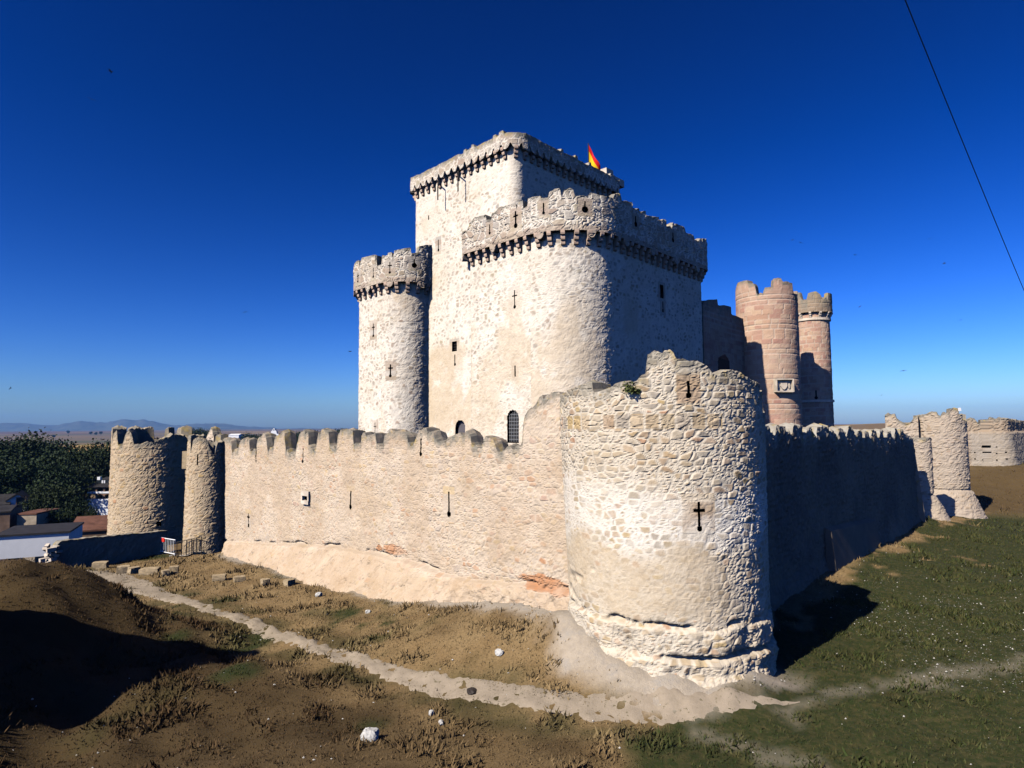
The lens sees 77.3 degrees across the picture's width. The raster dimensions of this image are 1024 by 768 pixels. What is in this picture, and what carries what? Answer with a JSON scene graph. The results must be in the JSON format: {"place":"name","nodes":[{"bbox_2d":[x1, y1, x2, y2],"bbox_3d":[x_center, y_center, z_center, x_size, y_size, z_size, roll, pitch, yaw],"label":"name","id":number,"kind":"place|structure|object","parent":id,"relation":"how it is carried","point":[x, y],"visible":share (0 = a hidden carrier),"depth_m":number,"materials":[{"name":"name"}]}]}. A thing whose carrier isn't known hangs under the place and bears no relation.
{"place":"outdoors","nodes":[
{"label":"outdoors","id":0,"kind":"place"},
{"bbox_2d":[0,419,314,430],"bbox_3d":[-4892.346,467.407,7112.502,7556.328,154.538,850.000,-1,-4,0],"label":"mountains","id":1,"kind":"structure","parent":0,"point":[92,426],"depth_m":6878.15,"materials":[{"name":"blue"}]},
{"bbox_2d":[87,569,799,725],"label":"path","id":2,"kind":"structure","parent":0,"point":[723,700],"depth_m":18.49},
{"bbox_2d":[467,687,476,694],"bbox_3d":[-1.193,9.103,18.975,0.307,0.152,0.390,-1,-4,0],"label":"rock","id":3,"kind":"object","parent":2,"relation":"on","point":[471,690],"visible":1,"depth_m":18.88,"materials":[{"name":"stone"}]},
{"bbox_2d":[0,422,1023,767],"bbox_3d":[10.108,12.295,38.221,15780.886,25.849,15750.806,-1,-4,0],"label":"ground","id":4,"kind":"structure","parent":0,"point":[586,660],"depth_m":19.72,"materials":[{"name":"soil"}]},
{"bbox_2d":[0,437,12,448],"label":"tree","id":5,"kind":"object","parent":4,"relation":"on","point":[1,443],"visible":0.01,"depth_m":151.77,"materials":[{"name":"green plant"}]},
{"bbox_2d":[0,494,14,504],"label":"house","id":6,"kind":"structure","parent":4,"relation":"on","point":[4,498],"depth_m":97.40,"materials":[{"name":"grey"}]},
{"bbox_2d":[0,505,22,561],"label":"house","id":7,"kind":"structure","parent":4,"relation":"on","point":[8,516],"depth_m":82.35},
{"bbox_2d":[0,450,27,472],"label":"tree","id":8,"kind":"object","parent":4,"relation":"on","point":[3,461],"visible":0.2,"depth_m":130.38,"materials":[{"name":"green plant"}]},
{"bbox_2d":[5,490,30,510],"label":"house","id":9,"kind":"structure","parent":4,"relation":"on","point":[16,499],"depth_m":97.15,"materials":[{"name":"brick"}]},
{"bbox_2d":[16,497,25,504],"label":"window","id":10,"kind":"structure","parent":9,"relation":"in","point":[18,499],"depth_m":97.19,"materials":[{"name":"glass"}]},
{"bbox_2d":[0,459,36,494],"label":"tree","id":11,"kind":"object","parent":4,"relation":"on","point":[6,487],"visible":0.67,"depth_m":115.82,"materials":[{"name":"green plant"}]},
{"bbox_2d":[0,435,48,466],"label":"tree","id":12,"kind":"object","parent":4,"relation":"on","point":[4,449],"visible":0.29,"depth_m":145.19,"materials":[{"name":"green plant"}]},
{"bbox_2d":[1,453,50,491],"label":"tree","id":13,"kind":"object","parent":4,"relation":"on","point":[28,467],"visible":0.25,"depth_m":118.47,"materials":[{"name":"green plant"}]},
{"bbox_2d":[17,488,56,511],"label":"tree","id":14,"kind":"object","parent":4,"relation":"on","point":[29,505],"visible":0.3,"depth_m":94.33,"materials":[{"name":"green plant"}]},
{"bbox_2d":[16,508,60,562],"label":"outbuilding","id":15,"kind":"structure","parent":4,"relation":"on","point":[35,517],"depth_m":83.18,"materials":[{"name":"paint"}]},
{"bbox_2d":[0,522,83,558],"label":"shed","id":16,"kind":"structure","parent":4,"relation":"on","point":[21,541],"depth_m":65.40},
{"bbox_2d":[0,427,84,464],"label":"tree","id":17,"kind":"object","parent":4,"relation":"on","point":[27,442],"visible":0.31,"depth_m":146.38,"materials":[{"name":"green plant"}]},
{"bbox_2d":[25,476,64,502],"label":"tree","id":18,"kind":"object","parent":4,"relation":"on","point":[39,488],"visible":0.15,"depth_m":101.44,"materials":[{"name":"green plant"}]},
{"bbox_2d":[31,435,79,468],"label":"tree","id":19,"kind":"object","parent":4,"relation":"on","point":[51,453],"visible":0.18,"depth_m":138.59,"materials":[{"name":"green plant"}]},
{"bbox_2d":[38,505,73,523],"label":"tree","id":20,"kind":"object","parent":4,"relation":"on","point":[60,516],"visible":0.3,"depth_m":86.37,"materials":[{"name":"green plant"}]},
{"bbox_2d":[25,456,87,492],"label":"tree","id":21,"kind":"object","parent":4,"relation":"on","point":[50,472],"visible":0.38,"depth_m":113.95,"materials":[{"name":"green plant"}]},
{"bbox_2d":[42,479,97,512],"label":"tree","id":22,"kind":"object","parent":4,"relation":"on","point":[65,498],"visible":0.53,"depth_m":101.94,"materials":[{"name":"green plant"}]},
{"bbox_2d":[53,444,91,497],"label":"tree","id":23,"kind":"object","parent":4,"relation":"on","point":[73,456],"visible":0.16,"depth_m":134.92,"materials":[{"name":"green plant"}]},
{"bbox_2d":[53,463,96,499],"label":"tree","id":24,"kind":"object","parent":4,"relation":"on","point":[81,475],"visible":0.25,"depth_m":117.11,"materials":[{"name":"green plant"}]},
{"bbox_2d":[66,492,92,521],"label":"tree","id":25,"kind":"object","parent":4,"relation":"on","point":[80,507],"visible":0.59,"depth_m":96.45,"materials":[{"name":"green plant"}]},
{"bbox_2d":[62,444,107,510],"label":"tree","id":26,"kind":"object","parent":4,"relation":"on","point":[87,461],"visible":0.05,"depth_m":138.48,"materials":[{"name":"green plant"}]},
{"bbox_2d":[74,515,107,536],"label":"house","id":27,"kind":"structure","parent":4,"relation":"on","point":[95,525],"depth_m":78.19,"materials":[{"name":"tile"}]},
{"bbox_2d":[74,438,110,496],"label":"tree","id":28,"kind":"object","parent":4,"relation":"on","point":[98,460],"visible":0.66,"depth_m":133.75,"materials":[{"name":"green plant"}]},
{"bbox_2d":[85,502,101,515],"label":"tree","id":29,"kind":"object","parent":4,"relation":"on","point":[91,512],"visible":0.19,"depth_m":94.61,"materials":[{"name":"green plant"}]},
{"bbox_2d":[87,477,108,514],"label":"apartment block","id":30,"kind":"structure","parent":4,"relation":"on","point":[101,494],"depth_m":117.00,"materials":[{"name":"paint"}]},
{"bbox_2d":[86,436,110,451],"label":"tree","id":31,"kind":"object","parent":4,"relation":"on","point":[106,446],"visible":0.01,"depth_m":143.57,"materials":[{"name":"green plant"}]},
{"bbox_2d":[91,561,108,568],"bbox_3d":[-26.132,11.540,40.640,0.897,0.502,0.718,1,-4,-19],"label":"stone block","id":32,"kind":"object","parent":4,"relation":"on","point":[99,564],"depth_m":40.39,"materials":[{"name":"beige stone"}]},
{"bbox_2d":[39,530,166,566],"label":"boundary wall","id":33,"kind":"structure","parent":4,"relation":"on","point":[111,549],"depth_m":43.21,"materials":[{"name":"stone"}]},
{"bbox_2d":[116,565,129,573],"bbox_3d":[-23.866,11.402,39.289,0.743,0.506,0.624,2,-4,-28],"label":"stone block","id":34,"kind":"object","parent":4,"relation":"on","point":[121,569],"depth_m":39.03,"materials":[{"name":"beige stone"}]},
{"bbox_2d":[127,566,140,573],"bbox_3d":[-23.077,11.391,39.055,0.522,0.454,0.637,-4,-5,39],"label":"stone block","id":35,"kind":"object","parent":4,"relation":"on","point":[133,570],"depth_m":38.90,"materials":[{"name":"beige stone"}]},
{"bbox_2d":[138,567,160,574],"bbox_3d":[-22.069,11.441,39.001,1.163,0.482,0.797,0,-4,-12],"label":"stone block","id":36,"kind":"object","parent":4,"relation":"on","point":[147,570],"depth_m":38.68,"materials":[{"name":"beige stone"}]},
{"bbox_2d":[107,425,192,544],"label":"round tower","id":37,"kind":"structure","parent":4,"relation":"on","point":[147,479],"depth_m":50.31,"materials":[{"name":"beige stone"}]},
{"bbox_2d":[161,569,169,576],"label":"stone block","id":38,"kind":"object","parent":4,"relation":"on","point":[166,572],"depth_m":37.96,"materials":[{"name":"beige stone"}]},
{"bbox_2d":[160,537,175,555],"bbox_3d":[-25.059,11.684,46.188,2.782,1.134,0.567,-3,-5,33],"label":"crowd barrier","id":39,"kind":"object","parent":4,"relation":"on","point":[163,540],"visible":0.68,"depth_m":45.97,"materials":[{"name":"white metal"}]},
{"bbox_2d":[169,565,178,573],"bbox_3d":[-20.466,11.279,38.741,0.535,0.519,0.492,1,-4,-21],"label":"stone block","id":40,"kind":"object","parent":4,"relation":"on","point":[175,568],"depth_m":38.57,"materials":[{"name":"beige stone"}]},
{"bbox_2d":[192,428,208,437],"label":"tree","id":41,"kind":"object","parent":4,"relation":"on","point":[199,432],"visible":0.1,"depth_m":415.78,"materials":[{"name":"green plant"}]},
{"bbox_2d":[182,433,227,555],"bbox_3d":[-22.658,8.489,46.844,3.817,9.688,3.158,-1,-4,0],"label":"round turret","id":42,"kind":"object","parent":4,"relation":"on","point":[202,461],"visible":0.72,"depth_m":45.70,"materials":[{"name":"stone"}]},
{"bbox_2d":[206,426,221,440],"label":"gate wall","id":43,"kind":"structure","parent":4,"relation":"on","point":[214,430],"depth_m":51.53,"materials":[{"name":"beige stone"}]},
{"bbox_2d":[212,573,226,581],"bbox_3d":[-16.555,10.950,36.191,0.750,0.349,0.479,1,-4,-17],"label":"stone block","id":44,"kind":"object","parent":4,"relation":"on","point":[219,577],"depth_m":36.02,"materials":[{"name":"beige stone"}]},
{"bbox_2d":[229,434,242,439],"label":"warehouse","id":45,"kind":"structure","parent":4,"relation":"on","point":[235,435],"depth_m":518.50,"materials":[{"name":"white"}]},
{"bbox_2d":[233,575,245,582],"bbox_3d":[-15.178,10.884,35.647,0.638,0.383,0.482,2,-4,-30],"label":"stone block","id":46,"kind":"object","parent":4,"relation":"on","point":[239,578],"depth_m":35.49,"materials":[{"name":"beige stone"}]},
{"bbox_2d":[239,433,259,439],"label":"tree","id":47,"kind":"object","parent":4,"relation":"on","point":[244,436],"visible":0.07,"depth_m":440.54,"materials":[{"name":"green plant"}]},
{"bbox_2d":[260,578,269,585],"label":"stone block","id":48,"kind":"object","parent":4,"relation":"on","point":[264,581],"depth_m":34.06,"materials":[{"name":"beige stone"}]},
{"bbox_2d":[271,429,278,435],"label":"church","id":49,"kind":"structure","parent":4,"relation":"on","point":[274,431],"depth_m":259.35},
{"bbox_2d":[283,578,294,586],"bbox_3d":[-11.835,10.546,33.977,0.451,0.371,0.517,-3,-5,34],"label":"stone block","id":50,"kind":"object","parent":4,"relation":"on","point":[288,582],"depth_m":33.81,"materials":[{"name":"beige stone"}]},
{"bbox_2d":[315,592,322,596],"bbox_3d":[-9.365,10.218,31.050,0.331,0.259,0.333,-1,-4,0],"label":"rock","id":51,"kind":"object","parent":4,"relation":"on","point":[319,594],"visible":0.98,"depth_m":30.95,"materials":[{"name":"white stone"}]},
{"bbox_2d":[360,727,378,741],"bbox_3d":[-3.671,9.048,16.475,0.481,0.389,0.392,-1,-4,0],"label":"rock","id":52,"kind":"object","parent":4,"relation":"on","point":[370,733],"visible":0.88,"depth_m":16.36,"materials":[{"name":"white stone"}]},
{"bbox_2d":[353,245,431,433],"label":"battlement tower","id":53,"kind":"structure","parent":4,"relation":"on","point":[391,292],"depth_m":50.62,"materials":[{"name":"stone"}]},
{"bbox_2d":[221,392,569,610],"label":"curtain wall","id":54,"kind":"structure","parent":4,"relation":"on","point":[431,514],"depth_m":29.59,"materials":[{"name":"stone"}]},
{"bbox_2d":[301,490,310,504],"bbox_3d":[-12.019,6.617,37.309,0.180,0.760,0.980,3,-5,-44],"label":"window frame","id":55,"kind":"structure","parent":54,"relation":"in","point":[303,493],"depth_m":37.14,"materials":[{"name":"stone"}]},
{"bbox_2d":[495,649,503,655],"bbox_3d":[-0.411,8.697,20.761,0.238,0.208,0.344,3,-5,-44],"label":"rock","id":56,"kind":"object","parent":4,"relation":"on","point":[499,652],"visible":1,"depth_m":20.68,"materials":[{"name":"white stone"}]},
{"bbox_2d":[410,130,623,436],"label":"castle keep","id":57,"kind":"structure","parent":4,"relation":"on","point":[454,196],"depth_m":48.97,"materials":[{"name":"stone"}]},
{"bbox_2d":[452,341,456,351],"bbox_3d":[-4.061,-2.835,49.257,0.840,0.940,0.740,3,-5,-44],"label":"window","id":58,"kind":"structure","parent":57,"relation":"in","point":[455,342],"depth_m":49.41,"materials":[{"name":"black"}]},
{"bbox_2d":[588,143,600,169],"bbox_3d":[6.953,-18.185,53.802,1.062,4.270,0.264,0,-4,-9],"label":"flag","id":59,"kind":"object","parent":57,"relation":"on","point":[592,159],"visible":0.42,"depth_m":53.85,"materials":[{"name":"fabric"}]},
{"bbox_2d":[13,546,1023,767],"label":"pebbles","id":60,"kind":"object","parent":4,"relation":"on","point":[735,683],"visible":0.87,"depth_m":21.25,"materials":[{"name":"stone"}]},
{"bbox_2d":[462,188,707,445],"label":"battlement tower","id":61,"kind":"structure","parent":4,"relation":"on","point":[569,289],"depth_m":43.77,"materials":[{"name":"stone"}]},
{"bbox_2d":[507,410,518,442],"bbox_3d":[0.186,2.870,43.615,0.210,2.360,1.270,3,-5,-44],"label":"window","id":62,"kind":"structure","parent":61,"relation":"in","point":[511,411],"depth_m":43.93,"materials":[{"name":"black metal"}]},
{"bbox_2d":[660,284,663,298],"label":"window","id":63,"kind":"structure","parent":61,"relation":"in","point":[661,286],"depth_m":48.45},
{"bbox_2d":[559,349,778,688],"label":"round corner tower","id":64,"kind":"structure","parent":4,"relation":"on","point":[664,472],"depth_m":19.19,"materials":[{"name":"stone"}]},
{"bbox_2d":[620,381,640,394],"bbox_3d":[3.576,0.121,19.291,0.573,0.409,0.446,-3,-4,32],"label":"plant","id":65,"kind":"object","parent":64,"relation":"on","point":[630,388],"visible":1,"depth_m":19.23,"materials":[{"name":"green plant"}]},
{"bbox_2d":[701,299,744,376],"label":"linking wall","id":66,"kind":"structure","parent":4,"relation":"on","point":[723,338],"depth_m":56.21,"materials":[{"name":"beige stone"}]},
{"bbox_2d":[735,278,802,425],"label":"round tower","id":67,"kind":"structure","parent":4,"relation":"on","point":[769,315],"depth_m":58.89,"materials":[{"name":"stone"}]},
{"bbox_2d":[797,291,834,426],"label":"round turret","id":68,"kind":"object","parent":4,"relation":"on","point":[815,311],"visible":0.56,"depth_m":66.83,"materials":[{"name":"stone"}]},
{"bbox_2d":[765,423,925,610],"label":"curtain wall","id":69,"kind":"structure","parent":4,"relation":"on","point":[839,497],"depth_m":32.64,"materials":[{"name":"beige stone"}]},
{"bbox_2d":[885,413,918,437],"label":"gate wall","id":70,"kind":"structure","parent":4,"relation":"on","point":[911,429],"depth_m":57.43,"materials":[{"name":"beige stone"}]},
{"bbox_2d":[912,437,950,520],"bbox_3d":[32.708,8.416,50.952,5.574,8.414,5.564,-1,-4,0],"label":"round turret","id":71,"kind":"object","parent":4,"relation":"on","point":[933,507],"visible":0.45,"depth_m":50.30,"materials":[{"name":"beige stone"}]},
{"bbox_2d":[913,407,987,518],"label":"ruined tower","id":72,"kind":"structure","parent":4,"relation":"on","point":[947,432],"depth_m":55.77,"materials":[{"name":"beige stone"}]},
{"bbox_2d":[966,417,1023,465],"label":"town wall","id":73,"kind":"structure","parent":4,"relation":"on","point":[998,441],"depth_m":72.45,"materials":[{"name":"beige stone"}]},
{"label":"ramp","id":74,"kind":"structure","parent":4,"relation":"on","visible":0},
{"bbox_2d":[176,536,201,556],"bbox_3d":[-22.737,11.542,45.071,1.937,1.657,0.050,-1,-4,8],"label":"handrail","id":75,"kind":"object","parent":74,"relation":"on","point":[187,543],"visible":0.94,"depth_m":45.06,"materials":[{"name":"metal"}]},
{"bbox_2d":[0,0,1023,428],"label":"sky","id":76,"kind":"structure","parent":0,"point":[233,158],"materials":[{"name":"blue"}]},
{"bbox_2d":[905,0,1023,289],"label":"overhead cable","id":77,"kind":"object","parent":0,"point":[958,131],"visible":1,"depth_m":20.74,"materials":[{"name":"black metal"}]}
]}

